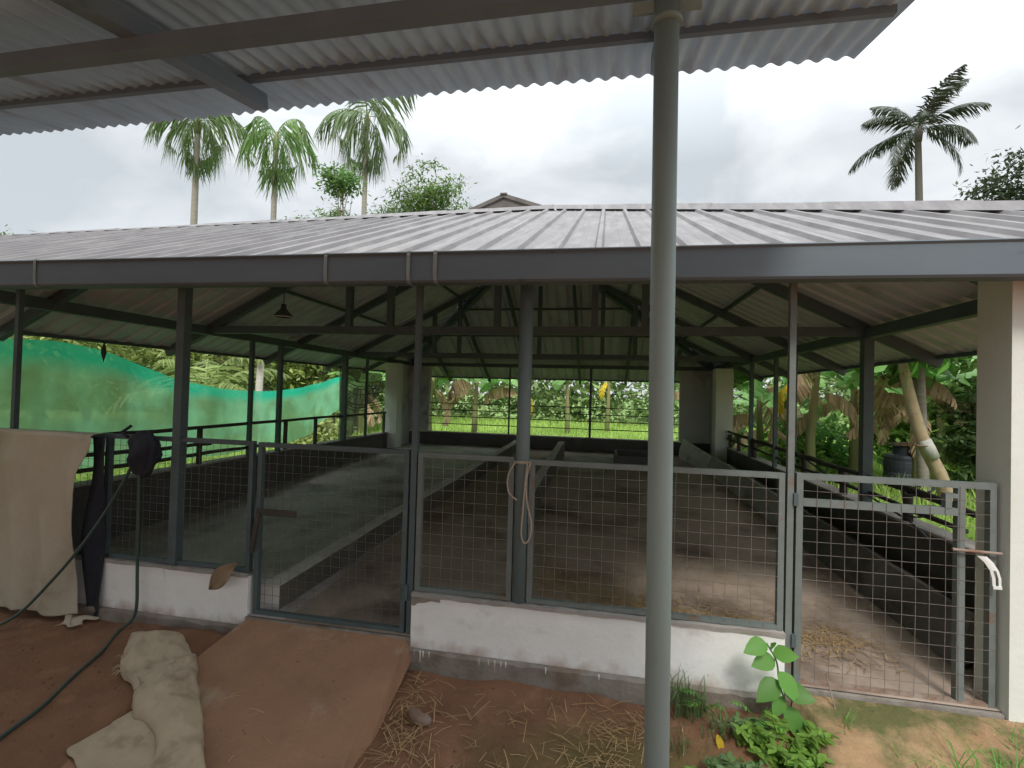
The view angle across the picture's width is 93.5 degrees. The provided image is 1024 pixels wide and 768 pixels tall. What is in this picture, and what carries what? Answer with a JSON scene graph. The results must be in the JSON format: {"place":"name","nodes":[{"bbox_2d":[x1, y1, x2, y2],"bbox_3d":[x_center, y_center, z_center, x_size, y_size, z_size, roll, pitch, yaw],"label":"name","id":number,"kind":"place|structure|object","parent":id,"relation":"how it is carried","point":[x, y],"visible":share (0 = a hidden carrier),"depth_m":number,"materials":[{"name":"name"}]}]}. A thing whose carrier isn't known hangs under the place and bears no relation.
{"place":"outdoors","nodes":[
{"label":"outdoors","id":0,"kind":"place"},
{"bbox_2d":[0,393,845,767],"bbox_3d":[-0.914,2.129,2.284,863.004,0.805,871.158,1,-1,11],"label":"ground","id":1,"kind":"structure","parent":0,"point":[68,649],"depth_m":2.69,"materials":[{"name":"red soil"}]},
{"bbox_2d":[0,467,130,625],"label":"hose","id":2,"kind":"object","parent":1,"relation":"on","point":[58,573],"visible":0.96,"depth_m":3.43,"materials":[{"name":"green rubber"}]},
{"bbox_2d":[0,474,140,739],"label":"hose","id":3,"kind":"object","parent":1,"relation":"on","point":[45,703],"visible":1,"depth_m":3.39,"materials":[{"name":"green rubber"}]},
{"bbox_2d":[55,614,100,626],"bbox_3d":[-3.140,1.700,3.478,0.236,0.040,0.161,2,-1,-1],"label":"cloth scrap","id":4,"kind":"object","parent":1,"relation":"on","point":[70,620],"visible":1,"depth_m":3.46,"materials":[{"name":"beige fabric"}]},
{"bbox_2d":[12,335,146,361],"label":"hillside tree","id":5,"kind":"object","parent":1,"relation":"on","point":[89,344],"visible":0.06,"depth_m":14.57,"materials":[{"name":"green plant"}]},
{"bbox_2d":[10,335,150,355],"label":"hillside tree","id":6,"kind":"object","parent":1,"relation":"on","point":[119,352],"visible":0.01,"depth_m":17.86,"materials":[{"name":"green plant"}]},
{"bbox_2d":[9,230,162,366],"bbox_3d":[-19.331,-2.289,22.326,7.813,9.186,8.138,2,-1,-18],"label":"hillside tree","id":7,"kind":"object","parent":1,"relation":"on","point":[123,347],"visible":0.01,"depth_m":22.38,"materials":[{"name":"green plant"}]},
{"bbox_2d":[66,630,205,767],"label":"sack","id":8,"kind":"object","parent":1,"relation":"on","point":[160,724],"visible":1,"depth_m":2.49,"materials":[{"name":"fabric"}]},
{"bbox_2d":[96,344,241,384],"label":"hillside tree","id":9,"kind":"object","parent":1,"relation":"on","point":[142,360],"visible":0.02,"depth_m":18.29,"materials":[{"name":"green plant"}]},
{"bbox_2d":[143,114,246,224],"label":"areca palm","id":10,"kind":"object","parent":1,"relation":"on","point":[196,165],"visible":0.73,"depth_m":23.35,"materials":[{"name":"green plant"}]},
{"bbox_2d":[127,347,314,389],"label":"hillside tree","id":11,"kind":"object","parent":1,"relation":"on","point":[214,358],"visible":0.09,"depth_m":17.15,"materials":[{"name":"green plant"}]},
{"bbox_2d":[152,357,291,390],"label":"young coconut palm","id":12,"kind":"object","parent":1,"relation":"on","point":[225,384],"visible":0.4,"depth_m":13.14,"materials":[{"name":"green plant"}]},
{"bbox_2d":[61,619,411,767],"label":"ramp","id":13,"kind":"structure","parent":1,"relation":"on","point":[286,698],"depth_m":2.72,"materials":[{"name":"stained concrete"}]},
{"bbox_2d":[198,629,347,761],"bbox_3d":[-1.492,1.766,2.497,0.939,0.309,1.628,1,-1,11],"label":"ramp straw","id":14,"kind":"object","parent":13,"relation":"on","point":[246,690],"visible":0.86,"depth_m":2.70,"materials":[{"name":"beige plant"}]},
{"bbox_2d":[255,360,263,390],"bbox_3d":[-6.737,-0.642,13.058,2.869,5.191,2.612,1,-1,11],"label":"bare trunk","id":15,"kind":"object","parent":1,"relation":"on","point":[259,377],"visible":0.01,"depth_m":12.81,"materials":[{"name":"grey plant"}]},
{"bbox_2d":[234,116,319,390],"bbox_3d":[-11.179,-5.089,22.689,3.706,14.783,3.422,2,-1,-20],"label":"areca palm","id":16,"kind":"object","parent":1,"relation":"on","point":[276,176],"visible":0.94,"depth_m":22.57,"materials":[{"name":"green plant"}]},
{"bbox_2d":[240,362,334,390],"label":"hillside tree","id":17,"kind":"object","parent":1,"relation":"on","point":[265,384],"visible":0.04,"depth_m":18.95,"materials":[{"name":"green plant"}]},
{"bbox_2d":[255,362,383,421],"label":"hillside tree","id":18,"kind":"object","parent":1,"relation":"on","point":[296,371],"visible":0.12,"depth_m":17.61,"materials":[{"name":"green plant"}]},
{"bbox_2d":[290,411,356,443],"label":"shrub","id":19,"kind":"object","parent":1,"relation":"on","point":[323,433],"visible":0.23,"depth_m":12.33,"materials":[{"name":"green plant"}]},
{"bbox_2d":[285,204,374,422],"bbox_3d":[-8.956,-3.202,23.774,4.760,11.376,3.287,2,-1,-20],"label":"feathery tree","id":20,"kind":"object","parent":1,"relation":"on","point":[336,213],"visible":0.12,"depth_m":23.49,"materials":[{"name":"green plant"}]},
{"bbox_2d":[308,156,375,434],"bbox_3d":[-6.872,-3.279,19.139,2.538,11.473,2.301,2,-1,-15],"label":"feathery tree","id":21,"kind":"object","parent":1,"relation":"on","point":[341,181],"visible":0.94,"depth_m":19.00,"materials":[{"name":"green plant"}]},
{"bbox_2d":[327,371,384,434],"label":"banana plant","id":22,"kind":"object","parent":1,"relation":"on","point":[360,423],"visible":0.2,"depth_m":16.66,"materials":[{"name":"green plant"}]},
{"bbox_2d":[313,94,417,430],"bbox_3d":[-6.567,-5.492,21.888,4.043,15.813,4.583,3,-1,-44],"label":"areca palm","id":23,"kind":"object","parent":1,"relation":"on","point":[367,164],"visible":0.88,"depth_m":21.73,"materials":[{"name":"green plant"}]},
{"bbox_2d":[0,615,753,767],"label":"soil crumbs","id":24,"kind":"object","parent":1,"relation":"on","point":[454,751],"visible":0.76,"depth_m":2.69,"materials":[{"name":"brown soil"}]},
{"bbox_2d":[337,372,444,400],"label":"hillside tree","id":25,"kind":"object","parent":1,"relation":"on","point":[435,382],"visible":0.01,"depth_m":20.82,"materials":[{"name":"green plant"}]},
{"bbox_2d":[367,197,445,213],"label":"feathery tree","id":26,"kind":"object","parent":1,"relation":"on","point":[393,210],"visible":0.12,"depth_m":24.91,"materials":[{"name":"green plant"}]},
{"bbox_2d":[380,153,476,212],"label":"feathery tree","id":27,"kind":"object","parent":1,"relation":"on","point":[429,195],"visible":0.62,"depth_m":23.77,"materials":[{"name":"green plant"}]},
{"bbox_2d":[430,378,469,429],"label":"banana plant","id":28,"kind":"object","parent":1,"relation":"on","point":[443,400],"visible":0.14,"depth_m":14.82,"materials":[{"name":"green plant"}]},
{"bbox_2d":[0,0,914,767],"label":"lean to roof","id":29,"kind":"object","parent":1,"relation":"on","point":[78,64],"visible":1,"depth_m":1.82,"materials":[{"name":"grey metal"}]},
{"bbox_2d":[438,371,517,431],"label":"banana plant","id":30,"kind":"object","parent":1,"relation":"on","point":[455,390],"visible":0.45,"depth_m":13.66,"materials":[{"name":"green plant"}]},
{"bbox_2d":[481,379,533,413],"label":"banana plant","id":31,"kind":"object","parent":1,"relation":"on","point":[498,393],"visible":0.16,"depth_m":14.01,"materials":[{"name":"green plant"}]},
{"bbox_2d":[0,192,1023,722],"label":"cattle shed","id":32,"kind":"structure","parent":1,"relation":"on","point":[500,286],"depth_m":3.81,"materials":[{"name":"paint"}]},
{"bbox_2d":[0,428,102,615],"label":"canvas cloth","id":33,"kind":"object","parent":32,"relation":"hanging from","point":[38,470],"visible":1,"depth_m":3.56,"materials":[{"name":"beige fabric"}]},
{"bbox_2d":[101,341,106,361],"bbox_3d":[-4.474,-0.358,5.276,0.044,0.241,0.044,2,-1,-12],"label":"hanging weight","id":34,"kind":"object","parent":32,"relation":"hanging from","point":[103,351],"visible":1,"depth_m":5.26,"materials":[{"name":"black metal"}]},
{"bbox_2d":[30,429,256,571],"bbox_3d":[-3.256,0.834,3.682,2.880,0.922,0.044,1,-1,11],"label":"panel","id":35,"kind":"object","parent":32,"relation":"attached to","point":[250,510],"visible":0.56,"depth_m":3.47,"materials":[{"name":"paint"}]},
{"bbox_2d":[81,437,105,616],"bbox_3d":[-3.116,1.065,3.586,0.182,1.330,0.044,1,-1,11],"label":"dark cloth","id":36,"kind":"object","parent":35,"relation":"hanging from","point":[93,551],"visible":0.95,"depth_m":3.58,"materials":[{"name":"black fabric"}]},
{"bbox_2d":[120,424,162,477],"bbox_3d":[-2.721,0.492,3.506,0.341,0.381,0.166,1,-1,11],"label":"cloth bundle","id":37,"kind":"object","parent":35,"relation":"hanging from","point":[145,454],"visible":1,"depth_m":3.45,"materials":[{"name":"black fabric"}]},
{"bbox_2d":[0,338,338,468],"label":"green net","id":38,"kind":"object","parent":32,"relation":"attached to","point":[71,387],"visible":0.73,"depth_m":5.65,"materials":[{"name":"green fabric"}]},
{"bbox_2d":[209,562,237,589],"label":"dry leaf","id":39,"kind":"object","parent":32,"relation":"on","point":[220,576],"visible":1,"depth_m":3.32,"materials":[{"name":"brown plant"}]},
{"bbox_2d":[77,412,386,472],"bbox_3d":[-3.518,0.780,7.512,0.103,0.476,7.101,1,-1,11],"label":"railing","id":40,"kind":"object","parent":32,"relation":"on","point":[199,429],"visible":0.53,"depth_m":6.04,"materials":[{"name":"grey metal"}]},
{"bbox_2d":[272,291,293,318],"bbox_3d":[-2.765,-1.002,5.835,0.248,0.398,0.245,1,-1,11],"label":"pendant lamp","id":41,"kind":"object","parent":32,"relation":"hanging from","point":[282,312],"visible":0.99,"depth_m":5.80,"materials":[{"name":"black plastic"}]},
{"bbox_2d":[249,442,410,632],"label":"gate","id":42,"kind":"structure","parent":32,"relation":"attached to","point":[256,541],"depth_m":3.29,"materials":[{"name":"painted steel"},{"name":"wire"},{"name":"dark wood"}]},
{"bbox_2d":[338,364,382,438],"bbox_3d":[-3.179,0.364,10.155,0.077,1.453,1.800,1,-1,11],"label":"brown net","id":43,"kind":"object","parent":32,"relation":"attached to","point":[356,375],"visible":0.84,"depth_m":9.98,"materials":[{"name":"fabric"}]},
{"bbox_2d":[340,375,383,410],"bbox_3d":[-3.119,0.206,10.162,0.033,0.726,1.832,1,-1,11],"label":"net rope","id":44,"kind":"object","parent":32,"relation":"attached to","point":[364,394],"visible":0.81,"depth_m":10.10,"materials":[{"name":"fabric"}]},
{"bbox_2d":[414,452,514,600],"bbox_3d":[-0.311,0.912,3.127,0.645,0.907,0.044,1,-1,11],"label":"panel","id":45,"kind":"object","parent":32,"relation":"on","point":[418,586],"visible":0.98,"depth_m":3.12,"materials":[{"name":"grey metal"}]},
{"bbox_2d":[507,460,531,543],"bbox_3d":[0.056,0.739,3.055,0.172,0.509,0.138,1,-1,11],"label":"rope","id":46,"kind":"object","parent":32,"relation":"hanging from","point":[529,462],"visible":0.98,"depth_m":2.99,"materials":[{"name":"fabric"}]},
{"bbox_2d":[526,459,784,630],"bbox_3d":[0.834,0.945,2.911,1.485,0.897,0.044,1,-1,11],"label":"panel","id":47,"kind":"object","parent":32,"relation":"attached to","point":[779,563],"visible":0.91,"depth_m":2.87,"materials":[{"name":"grey metal"}]},
{"bbox_2d":[727,430,974,539],"bbox_3d":[3.772,1.043,6.545,0.255,0.378,8.102,1,-1,11],"label":"railing","id":48,"kind":"object","parent":32,"relation":"on","point":[908,491],"visible":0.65,"depth_m":4.79,"materials":[{"name":"grey metal"}]},
{"bbox_2d":[791,472,1002,708],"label":"gate","id":49,"kind":"structure","parent":32,"relation":"attached to","point":[957,511],"depth_m":2.62,"materials":[{"name":"grey metal"}]},
{"bbox_2d":[357,672,683,767],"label":"straw","id":50,"kind":"object","parent":1,"relation":"on","point":[524,733],"visible":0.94,"depth_m":2.55,"materials":[{"name":"brown plant"}]},
{"bbox_2d":[407,707,431,725],"bbox_3d":[-0.520,1.849,2.667,0.165,0.077,0.079,1,-1,42],"label":"coconut husk","id":51,"kind":"object","parent":50,"relation":"on","point":[415,715],"visible":0.98,"depth_m":2.64,"materials":[{"name":"plant"}]},
{"bbox_2d":[116,347,972,439],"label":"woods","id":52,"kind":"object","parent":1,"relation":"on","point":[538,394],"visible":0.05,"depth_m":28.08,"materials":[{"name":"green plant"}]},
{"bbox_2d":[552,380,584,435],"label":"banana plant","id":53,"kind":"object","parent":1,"relation":"on","point":[567,410],"visible":0.09,"depth_m":17.38,"materials":[{"name":"green plant"}]},
{"bbox_2d":[599,381,609,433],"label":"banana plant","id":54,"kind":"object","parent":1,"relation":"on","point":[601,393],"visible":0.12,"depth_m":19.04,"materials":[{"name":"green plant"}]},
{"bbox_2d":[611,382,678,400],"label":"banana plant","id":55,"kind":"object","parent":1,"relation":"on","point":[676,395],"visible":0.02,"depth_m":13.62,"materials":[{"name":"green plant"}]},
{"bbox_2d":[670,663,716,723],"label":"grass tuft","id":56,"kind":"object","parent":1,"relation":"on","point":[685,700],"visible":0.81,"depth_m":2.67,"materials":[{"name":"green plant"}]},
{"bbox_2d":[670,720,719,759],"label":"grass tuft","id":57,"kind":"object","parent":1,"relation":"on","point":[686,739],"visible":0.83,"depth_m":2.45,"materials":[{"name":"green plant"}]},
{"bbox_2d":[680,684,725,710],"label":"fern","id":58,"kind":"object","parent":1,"relation":"on","point":[699,702],"visible":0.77,"depth_m":2.66,"materials":[{"name":"green plant"}]},
{"bbox_2d":[673,404,753,450],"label":"shrub","id":59,"kind":"object","parent":1,"relation":"on","point":[742,431],"visible":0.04,"depth_m":13.50,"materials":[{"name":"green plant"}]},
{"bbox_2d":[676,702,756,744],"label":"grass tuft","id":60,"kind":"object","parent":1,"relation":"on","point":[716,720],"visible":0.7,"depth_m":2.52,"materials":[{"name":"green plant"}]},
{"bbox_2d":[716,734,723,748],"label":"fallen leaf","id":61,"kind":"object","parent":1,"relation":"on","point":[719,740],"visible":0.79,"depth_m":2.45,"materials":[{"name":"yellow plant"}]},
{"bbox_2d":[702,751,770,767],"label":"herb","id":62,"kind":"object","parent":1,"relation":"on","point":[726,760],"visible":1,"depth_m":2.33,"materials":[{"name":"green plant"}]},
{"bbox_2d":[726,711,777,741],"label":"herb","id":63,"kind":"object","parent":1,"relation":"on","point":[738,720],"visible":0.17,"depth_m":2.52,"materials":[{"name":"green plant"}]},
{"bbox_2d":[730,699,786,733],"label":"fern","id":64,"kind":"object","parent":1,"relation":"on","point":[754,717],"visible":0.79,"depth_m":2.56,"materials":[{"name":"green plant"}]},
{"bbox_2d":[727,365,822,454],"bbox_3d":[5.606,1.142,10.736,2.411,3.018,3.014,1,-1,11],"label":"banana plant","id":65,"kind":"object","parent":1,"relation":"on","point":[760,392],"visible":0.4,"depth_m":10.68,"materials":[{"name":"green plant"}]},
{"bbox_2d":[733,387,825,447],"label":"banana plant","id":66,"kind":"object","parent":1,"relation":"on","point":[769,404],"visible":0.18,"depth_m":12.43,"materials":[{"name":"green plant"}]},
{"bbox_2d":[744,636,815,733],"bbox_3d":[1.406,1.635,2.548,0.359,0.544,0.088,1,-1,11],"label":"tall weed","id":67,"kind":"object","parent":1,"relation":"on","point":[770,689],"visible":0.86,"depth_m":2.55,"materials":[{"name":"green plant"}]},
{"bbox_2d":[731,710,839,767],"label":"herb","id":68,"kind":"object","parent":1,"relation":"on","point":[803,747],"visible":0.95,"depth_m":2.36,"materials":[{"name":"green plant"}]},
{"bbox_2d":[755,371,835,429],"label":"banana plant","id":69,"kind":"object","parent":1,"relation":"on","point":[770,390],"visible":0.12,"depth_m":11.16,"materials":[{"name":"green plant"}]},
{"bbox_2d":[757,436,852,485],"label":"shrub","id":70,"kind":"object","parent":1,"relation":"on","point":[782,455],"visible":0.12,"depth_m":9.77,"materials":[{"name":"green plant"}]},
{"bbox_2d":[778,372,858,472],"bbox_3d":[5.339,0.640,8.859,2.448,3.939,3.045,2,-1,-26],"label":"banana plant","id":71,"kind":"object","parent":1,"relation":"on","point":[840,402],"visible":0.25,"depth_m":8.58,"materials":[{"name":"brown plant"}]},
{"bbox_2d":[753,409,883,474],"bbox_3d":[6.683,1.480,10.482,2.780,2.186,2.396,1,-1,11],"label":"shrub","id":72,"kind":"object","parent":1,"relation":"on","point":[828,447],"visible":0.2,"depth_m":10.11,"materials":[{"name":"green plant"}]},
{"bbox_2d":[796,367,972,474],"bbox_3d":[6.812,0.762,9.501,2.687,3.798,2.815,1,-1,11],"label":"banana plant","id":73,"kind":"object","parent":1,"relation":"on","point":[942,391],"visible":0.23,"depth_m":9.09,"materials":[{"name":"green plant"}]},
{"bbox_2d":[803,358,973,515],"bbox_3d":[5.914,0.360,7.192,2.846,3.709,2.925,1,-1,11],"label":"leaning tree","id":74,"kind":"object","parent":1,"relation":"on","point":[928,450],"visible":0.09,"depth_m":6.97,"materials":[{"name":"yellow plant"}]},
{"bbox_2d":[819,389,975,467],"bbox_3d":[10.020,1.405,12.007,4.593,2.803,3.422,1,-1,11],"label":"shrub","id":75,"kind":"object","parent":1,"relation":"on","point":[900,432],"visible":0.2,"depth_m":11.51,"materials":[{"name":"green plant"}]},
{"bbox_2d":[883,442,911,489],"bbox_3d":[7.301,1.665,8.971,0.624,1.199,0.620,1,-1,11],"label":"water tank","id":76,"kind":"object","parent":1,"relation":"on","point":[898,460],"visible":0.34,"depth_m":8.83,"materials":[{"name":"black plastic"}]},
{"bbox_2d":[833,356,976,504],"bbox_3d":[6.713,0.358,7.966,2.485,3.748,2.763,1,-1,11],"label":"ringed tree","id":77,"kind":"object","parent":1,"relation":"on","point":[922,469],"visible":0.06,"depth_m":7.83,"materials":[{"name":"green plant"}]},
{"bbox_2d":[833,356,976,444],"bbox_3d":[8.168,0.947,10.289,2.484,3.534,3.107,1,-1,11],"label":"banana plant","id":78,"kind":"object","parent":1,"relation":"on","point":[888,425],"visible":0.2,"depth_m":10.06,"materials":[{"name":"green plant"}]},
{"bbox_2d":[837,364,976,478],"bbox_3d":[7.354,0.524,8.658,3.497,4.274,2.911,1,-1,11],"label":"banana plant","id":79,"kind":"object","parent":1,"relation":"on","point":[898,400],"visible":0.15,"depth_m":8.66,"materials":[{"name":"green plant"}]},
{"bbox_2d":[792,695,1023,767],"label":"cement skirt","id":80,"kind":"object","parent":1,"relation":"on","point":[866,745],"visible":0.91,"depth_m":2.41,"materials":[{"name":"beige concrete"}]},
{"bbox_2d":[826,673,835,708],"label":"dry stalk","id":81,"kind":"object","parent":80,"relation":"on","point":[830,691],"visible":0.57,"depth_m":2.59,"materials":[{"name":"plant"}]},
{"bbox_2d":[831,705,859,735],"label":"grass tuft","id":82,"kind":"object","parent":80,"relation":"on","point":[846,718],"visible":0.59,"depth_m":2.44,"materials":[{"name":"green plant"}]},
{"bbox_2d":[848,64,991,200],"bbox_3d":[20.840,-6.074,24.747,5.419,18.592,5.113,1,-1,11],"label":"coconut palm","id":83,"kind":"object","parent":1,"relation":"on","point":[926,115],"visible":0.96,"depth_m":24.68,"materials":[{"name":"leaves"},{"name":"grey brown bark"}]},
{"bbox_2d":[903,384,945,468],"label":"banana plant","id":84,"kind":"object","parent":1,"relation":"on","point":[940,427],"visible":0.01,"depth_m":10.90,"materials":[{"name":"green plant"}]},
{"bbox_2d":[868,721,1004,767],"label":"grass tuft","id":85,"kind":"object","parent":1,"relation":"on","point":[941,754],"visible":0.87,"depth_m":2.28,"materials":[{"name":"green plant"}]},
{"bbox_2d":[927,368,976,498],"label":"shrub","id":86,"kind":"object","parent":1,"relation":"on","point":[964,444],"visible":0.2,"depth_m":8.24,"materials":[{"name":"green plant"}]},
{"bbox_2d":[927,359,976,468],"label":"shrub","id":87,"kind":"object","parent":1,"relation":"on","point":[954,393],"visible":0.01,"depth_m":10.65,"materials":[{"name":"green plant"}]},
{"bbox_2d":[895,723,1023,767],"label":"grass tuft","id":88,"kind":"object","parent":1,"relation":"on","point":[997,764],"visible":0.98,"depth_m":2.18,"materials":[{"name":"green plant"}]},
{"bbox_2d":[953,125,1023,200],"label":"broadleaf tree","id":89,"kind":"object","parent":1,"relation":"on","point":[1009,191],"visible":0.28,"depth_m":18.90,"materials":[{"name":"green plant"}]},
{"bbox_2d":[973,719,1023,767],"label":"grass tuft","id":90,"kind":"object","parent":1,"relation":"on","point":[1011,738],"visible":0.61,"depth_m":2.35,"materials":[{"name":"green plant"}]},
{"bbox_2d":[0,0,1023,399],"label":"sky","id":91,"kind":"structure","parent":0,"point":[790,132],"materials":[{"name":"white"}]},
{"bbox_2d":[74,412,974,540],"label":"grass","id":92,"kind":"structure","parent":0,"point":[893,493],"depth_m":17.00,"materials":[{"name":"green plant"}]},
{"bbox_2d":[110,442,1001,711],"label":"shed floor","id":93,"kind":"structure","parent":0,"point":[700,490],"depth_m":4.77,"materials":[{"name":"grey concrete"}]},
{"bbox_2d":[260,440,515,608],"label":"concrete kerb","id":94,"kind":"structure","parent":93,"relation":"on","point":[448,485],"depth_m":4.45,"materials":[{"name":"grey concrete"}]},
{"bbox_2d":[528,441,564,515],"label":"concrete kerb","id":95,"kind":"structure","parent":93,"relation":"on","point":[542,478],"depth_m":7.32,"materials":[{"name":"grey concrete"}]},
{"bbox_2d":[570,454,613,462],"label":"concrete slab","id":96,"kind":"structure","parent":93,"relation":"on","point":[592,458],"depth_m":9.88,"materials":[{"name":"grey concrete"}]},
{"bbox_2d":[614,449,647,464],"bbox_3d":[2.535,1.538,9.442,1.040,0.360,0.960,1,-1,11],"label":"water trough","id":97,"kind":"object","parent":93,"relation":"on","point":[636,457],"visible":0.29,"depth_m":9.06,"materials":[{"name":"grey concrete"}]},
{"bbox_2d":[678,439,711,467],"bbox_3d":[3.786,1.406,9.663,0.373,0.471,1.451,2,-1,-1],"label":"manger","id":98,"kind":"object","parent":93,"relation":"on","point":[692,454],"visible":0.87,"depth_m":9.67,"materials":[{"name":"grey concrete"}]},
{"bbox_2d":[505,508,927,675],"bbox_3d":[1.514,1.658,4.854,2.766,0.165,3.821,1,-1,11],"label":"pen straw","id":99,"kind":"object","parent":93,"relation":"on","point":[721,614],"visible":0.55,"depth_m":3.67,"materials":[{"name":"beige plant"}]},
{"bbox_2d":[708,456,807,523],"bbox_3d":[3.564,1.510,7.310,0.380,0.424,3.168,1,-1,8],"label":"manger","id":100,"kind":"object","parent":93,"relation":"on","point":[768,507],"visible":0.65,"depth_m":6.76,"materials":[{"name":"concrete"}]},
{"bbox_2d":[784,509,973,665],"bbox_3d":[3.097,1.546,4.267,0.380,0.428,2.812,1,-1,9],"label":"manger","id":101,"kind":"object","parent":93,"relation":"on","point":[831,551],"visible":0.71,"depth_m":3.63,"materials":[{"name":"grey concrete"}]}
]}

